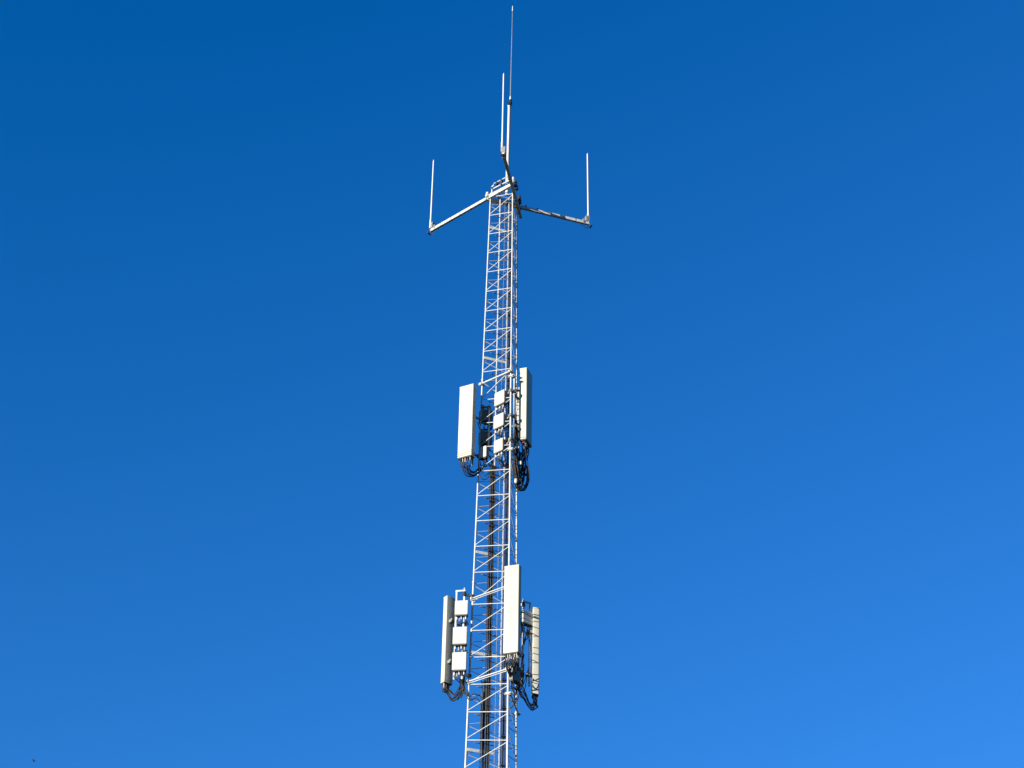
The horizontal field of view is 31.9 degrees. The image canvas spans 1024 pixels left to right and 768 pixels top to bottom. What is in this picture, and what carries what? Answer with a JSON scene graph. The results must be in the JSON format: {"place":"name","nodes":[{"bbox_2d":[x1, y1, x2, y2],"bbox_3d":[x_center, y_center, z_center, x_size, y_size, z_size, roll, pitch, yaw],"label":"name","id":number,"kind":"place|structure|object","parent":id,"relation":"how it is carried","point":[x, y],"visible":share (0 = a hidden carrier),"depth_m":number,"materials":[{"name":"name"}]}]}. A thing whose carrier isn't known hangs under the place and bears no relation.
{"place":"outdoors","nodes":[
{"label":"outdoors","id":0,"kind":"place"},
{"bbox_2d":[0,0,1023,767],"label":"sky","id":1,"kind":"structure","parent":0,"point":[770,512],"materials":[{"name":"blue"}]},
{"bbox_3d":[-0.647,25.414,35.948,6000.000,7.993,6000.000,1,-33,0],"label":"ground","id":2,"kind":"structure","parent":0,"visible":0},
{"bbox_2d":[464,193,517,767],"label":"lattice tower","id":3,"kind":"structure","parent":2,"relation":"on","point":[499,555],"depth_m":50.64,"materials":[{"name":"metal"}]},
{"bbox_2d":[453,588,474,679],"bbox_3d":[-1.286,6.719,48.206,0.524,2.690,0.188,11,-35,-15],"label":"radio mount","id":4,"kind":"object","parent":3,"relation":"attached to","point":[464,595],"visible":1,"depth_m":48.37,"materials":[{"name":"metal"}]},
{"bbox_2d":[440,595,464,700],"bbox_3d":[-1.563,7.070,48.136,0.300,3.102,0.693,28,-42,-35],"label":"panel antenna","id":5,"kind":"object","parent":4,"relation":"attached to","point":[447,643],"visible":0.99,"depth_m":48.21,"materials":[{"name":"plastic"}]},
{"bbox_2d":[452,652,466,700],"bbox_3d":[-1.389,7.742,47.541,0.385,1.295,0.290,-4,-33,7],"label":"radio unit","id":6,"kind":"object","parent":4,"relation":"attached to","point":[459,662],"visible":1,"depth_m":47.56,"materials":[{"name":"metal"}]},
{"bbox_2d":[464,678,482,704],"bbox_3d":[-1.022,8.343,47.131,0.583,1.402,0.076,1,-33,0],"label":"jumper cable bunch","id":7,"kind":"object","parent":6,"relation":"hanging from","point":[474,694],"visible":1,"depth_m":47.23,"materials":[{"name":"black rubber"}]},
{"bbox_2d":[453,627,467,652],"bbox_3d":[-1.380,6.910,48.033,0.398,0.844,0.204,-4,-33,7],"label":"radio unit","id":8,"kind":"object","parent":4,"relation":"attached to","point":[459,636],"visible":1,"depth_m":47.99,"materials":[{"name":"metal"}]},
{"bbox_2d":[455,600,468,626],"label":"radio unit","id":9,"kind":"object","parent":4,"relation":"attached to","point":[461,609],"visible":1,"depth_m":48.43,"materials":[{"name":"metal"}]},
{"bbox_2d":[427,184,510,234],"bbox_3d":[-1.328,-5.602,57.023,3.636,0.479,0.182,-25,-41,34],"label":"outrigger arm","id":10,"kind":"object","parent":3,"relation":"attached to","point":[433,227],"visible":0.95,"depth_m":57.07},
{"bbox_2d":[429,160,433,230],"bbox_3d":[-2.623,-6.204,58.736,0.076,2.990,0.076,1,-33,0],"label":"whip antenna","id":11,"kind":"object","parent":10,"relation":"on","point":[431,197],"visible":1,"depth_m":58.65,"materials":[{"name":"metal"}]},
{"bbox_2d":[471,416,482,465],"bbox_3d":[-1.016,1.349,51.737,0.350,2.450,0.138,20,-38,-26],"label":"mounting pole","id":12,"kind":"object","parent":3,"relation":"attached to","point":[479,419],"visible":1,"depth_m":51.62,"materials":[{"name":"metal"}]},
{"bbox_2d":[457,384,483,476],"bbox_3d":[-1.165,1.437,51.579,0.489,2.975,0.718,-21,-39,30],"label":"panel antenna","id":13,"kind":"object","parent":12,"relation":"attached to","point":[467,425],"visible":1,"depth_m":51.37,"materials":[{"name":"plastic"}]},
{"bbox_2d":[479,446,488,466],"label":"radio unit","id":14,"kind":"object","parent":3,"relation":"attached to","point":[483,453],"visible":1,"depth_m":51.13,"materials":[{"name":"metal"}]},
{"bbox_2d":[479,405,490,448],"bbox_3d":[-0.784,1.321,51.827,0.321,1.700,0.122,4,-33,-5],"label":"mounting pole","id":15,"kind":"object","parent":3,"relation":"attached to","point":[488,407],"visible":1,"depth_m":52.01,"materials":[{"name":"metal"}]},
{"bbox_2d":[477,409,492,430],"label":"radio unit","id":16,"kind":"object","parent":15,"relation":"attached to","point":[484,413],"visible":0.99,"depth_m":52.09,"materials":[{"name":"metal"}]},
{"bbox_2d":[478,430,493,466],"bbox_3d":[-0.734,1.907,51.500,0.361,1.356,0.412,14,-36,-20],"label":"radio unit","id":17,"kind":"object","parent":15,"relation":"attached to","point":[484,435],"visible":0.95,"depth_m":51.67,"materials":[{"name":"metal"}]},
{"bbox_2d":[469,586,503,600],"bbox_3d":[-0.585,5.661,48.512,1.434,0.102,0.240,-23,-40,32],"label":"mounting pipe","id":18,"kind":"object","parent":3,"relation":"attached to","point":[472,598],"visible":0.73,"depth_m":48.58,"materials":[{"name":"metal"}]},
{"bbox_2d":[479,465,495,767],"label":"feeder cable run","id":19,"kind":"object","parent":3,"relation":"attached to","point":[485,731],"visible":0.98,"depth_m":48.05,"materials":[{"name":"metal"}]},
{"bbox_2d":[465,667,511,684],"bbox_3d":[-0.628,7.696,47.165,1.498,0.103,0.240,-23,-40,32],"label":"mounting pipe","id":20,"kind":"object","parent":3,"relation":"attached to","point":[468,681],"visible":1,"depth_m":47.17,"materials":[{"name":"metal"}]},
{"bbox_2d":[478,450,508,482],"bbox_3d":[-0.516,2.293,51.026,0.886,1.408,0.266,-4,-33,7],"label":"jumper cable bunch","id":21,"kind":"object","parent":3,"relation":"hanging from","point":[496,470],"visible":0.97,"depth_m":50.89,"materials":[{"name":"black rubber"}]},
{"bbox_2d":[478,370,513,386],"bbox_3d":[-0.461,-0.168,52.374,1.250,0.075,0.240,-23,-40,32],"label":"mounting pipe","id":22,"kind":"object","parent":3,"relation":"attached to","point":[483,384],"visible":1,"depth_m":52.35,"materials":[{"name":"metal"}]},
{"bbox_2d":[485,177,521,217],"bbox_3d":[-0.138,-5.894,56.315,1.214,1.310,0.870,13,-35,-18],"label":"crown frame","id":23,"kind":"object","parent":3,"relation":"attached to","point":[516,187],"visible":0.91,"depth_m":56.51,"materials":[{"name":"metal"}]},
{"bbox_2d":[505,105,510,195],"bbox_3d":[-0.133,-7.532,57.496,0.137,3.740,0.132,1,-33,0],"label":"mast pole","id":24,"kind":"object","parent":23,"relation":"on","point":[508,135],"visible":0.71,"depth_m":57.65,"materials":[{"name":"metal"}]},
{"bbox_2d":[508,6,512,168],"bbox_3d":[-0.050,-9.632,58.852,0.139,7.740,0.110,1,-33,0],"label":"tall whip antenna","id":25,"kind":"object","parent":24,"relation":"attached to","point":[510,102],"visible":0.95,"depth_m":58.72,"materials":[{"name":"metal"}]},
{"bbox_2d":[500,202,513,767],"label":"feeder cable run","id":26,"kind":"object","parent":3,"relation":"attached to","point":[503,708],"visible":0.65,"depth_m":50.34,"materials":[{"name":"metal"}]},
{"bbox_2d":[504,388,512,461],"bbox_3d":[-0.116,1.082,51.327,0.126,2.470,0.443,18,-37,-24],"label":"mounting pole","id":27,"kind":"object","parent":3,"relation":"attached to","point":[507,419],"visible":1,"depth_m":51.26,"materials":[{"name":"metal"}]},
{"bbox_2d":[494,412,508,442],"bbox_3d":[-0.243,1.305,51.417,0.380,0.873,0.461,-26,-42,35],"label":"radio unit","id":28,"kind":"object","parent":27,"relation":"attached to","point":[499,421],"visible":0.98,"depth_m":51.32,"materials":[{"name":"metal"}]},
{"bbox_2d":[494,438,508,467],"bbox_3d":[-0.248,2.006,50.955,0.340,0.864,0.453,-26,-42,35],"label":"radio unit","id":29,"kind":"object","parent":27,"relation":"attached to","point":[499,446],"visible":1,"depth_m":50.86,"materials":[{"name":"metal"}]},
{"bbox_2d":[494,390,508,416],"bbox_3d":[-0.223,0.656,51.839,0.380,0.894,0.456,-26,-42,35],"label":"radio unit","id":30,"kind":"object","parent":27,"relation":"attached to","point":[500,398],"visible":0.96,"depth_m":51.75,"materials":[{"name":"metal"}]},
{"bbox_2d":[512,392,519,452],"bbox_3d":[0.172,1.046,51.521,0.248,2.050,0.552,-27,-42,35],"label":"mounting pole","id":31,"kind":"object","parent":27,"relation":"attached to","point":[518,401],"visible":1,"depth_m":51.74,"materials":[{"name":"metal"}]},
{"bbox_2d":[512,367,531,490],"bbox_3d":[0.270,1.349,51.512,0.529,3.985,0.508,-10,-35,16],"label":"panel antenna","id":32,"kind":"object","parent":31,"relation":"attached to","point":[524,389],"visible":1,"depth_m":51.59,"materials":[{"name":"plastic"}]},
{"bbox_2d":[512,418,527,490],"bbox_3d":[0.197,2.013,50.944,0.601,2.406,0.301,19,-37,-25],"label":"jumper cable bunch","id":33,"kind":"object","parent":32,"relation":"hanging from","point":[517,470],"visible":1,"depth_m":50.65,"materials":[{"name":"rubber"}]},
{"bbox_2d":[515,442,519,450],"bbox_3d":[0.152,1.782,50.910,0.120,0.250,0.080,-4,-34,8],"label":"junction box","id":34,"kind":"object","parent":33,"relation":"attached to","point":[517,444],"visible":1,"depth_m":50.89,"materials":[{"name":"plastic"}]},
{"bbox_2d":[500,146,521,218],"bbox_3d":[-0.020,-6.184,55.519,0.182,0.479,3.222,-4,-34,8],"label":"outrigger arm","id":35,"kind":"object","parent":3,"relation":"attached to","point":[503,152],"visible":1,"depth_m":55.22},
{"bbox_2d":[501,73,503,146],"bbox_3d":[-0.280,-8.371,55.222,0.076,3.270,0.076,1,-33,0],"label":"whip antenna","id":36,"kind":"object","parent":35,"relation":"attached to","point":[502,142],"visible":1,"depth_m":55.18,"materials":[{"name":"metal"}]},
{"bbox_2d":[508,377,515,455],"bbox_3d":[0.007,0.902,51.296,0.215,2.640,0.150,24,-40,-31],"label":"mounting pole","id":37,"kind":"object","parent":3,"relation":"attached to","point":[513,415],"visible":1,"depth_m":51.27,"materials":[{"name":"metal"}]},
{"bbox_2d":[504,692,520,715],"bbox_3d":[0.018,8.395,47.002,0.240,0.075,1.516,-4,-34,8],"label":"mounting pipe","id":38,"kind":"object","parent":3,"relation":"attached to","point":[517,713],"visible":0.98,"depth_m":46.96,"materials":[{"name":"metal"}]},
{"bbox_2d":[508,374,517,397],"bbox_3d":[0.072,0.074,52.459,0.240,0.075,1.254,-4,-34,8],"label":"mounting pipe","id":39,"kind":"object","parent":3,"relation":"attached to","point":[512,376],"visible":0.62,"depth_m":51.99,"materials":[{"name":"metal"}]},
{"bbox_2d":[509,666,524,699],"bbox_3d":[0.152,7.845,47.131,0.279,0.772,0.687,-25,-41,33],"label":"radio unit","id":40,"kind":"object","parent":3,"relation":"attached to","point":[514,678],"visible":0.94,"depth_m":46.93,"materials":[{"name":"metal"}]},
{"bbox_2d":[521,598,530,686],"bbox_3d":[0.282,6.998,48.651,0.466,2.550,0.196,1,-33,0],"label":"radio mount","id":41,"kind":"object","parent":3,"relation":"attached to","point":[529,650],"visible":0.67,"depth_m":48.53,"materials":[{"name":"metal"}]},
{"bbox_2d":[520,610,532,684],"bbox_3d":[0.369,7.144,48.517,0.360,2.178,0.217,23,-39,-30],"label":"radio unit","id":42,"kind":"object","parent":41,"relation":"attached to","point":[527,619],"visible":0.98,"depth_m":48.84,"materials":[{"name":"metal"}]},
{"bbox_2d":[517,607,539,710],"bbox_3d":[0.419,7.400,48.324,0.726,3.017,0.325,16,-36,-22],"label":"panel antenna","id":43,"kind":"object","parent":41,"relation":"attached to","point":[534,673],"visible":0.96,"depth_m":48.19,"materials":[{"name":"plastic"}]},
{"bbox_2d":[485,197,591,228],"bbox_3d":[0.862,-5.529,57.028,3.622,0.479,0.182,12,-35,-17],"label":"outrigger arm","id":44,"kind":"object","parent":3,"relation":"attached to","point":[585,220],"visible":0.98,"depth_m":57.10},
{"bbox_2d":[587,153,589,223],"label":"whip antenna","id":45,"kind":"object","parent":44,"relation":"on","point":[587,189],"visible":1,"depth_m":58.18,"materials":[{"name":"metal"}]},
{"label":"pole","id":46,"kind":"object","parent":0,"visible":0},
{"bbox_2d":[503,564,521,676],"bbox_3d":[0.072,6.330,47.416,0.440,3.069,0.760,-8,-34,13],"label":"panel antenna","id":47,"kind":"object","parent":46,"relation":"attached to","point":[512,616],"visible":1,"depth_m":47.14,"materials":[{"name":"plastic"}]},
{"bbox_2d":[506,646,527,708],"bbox_3d":[0.037,7.736,47.543,0.432,1.916,1.270,-9,-35,15],"label":"jumper cable bunch","id":48,"kind":"object","parent":47,"relation":"hanging from","point":[521,655],"visible":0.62,"depth_m":47.78,"materials":[{"name":"rubber"}]}
]}

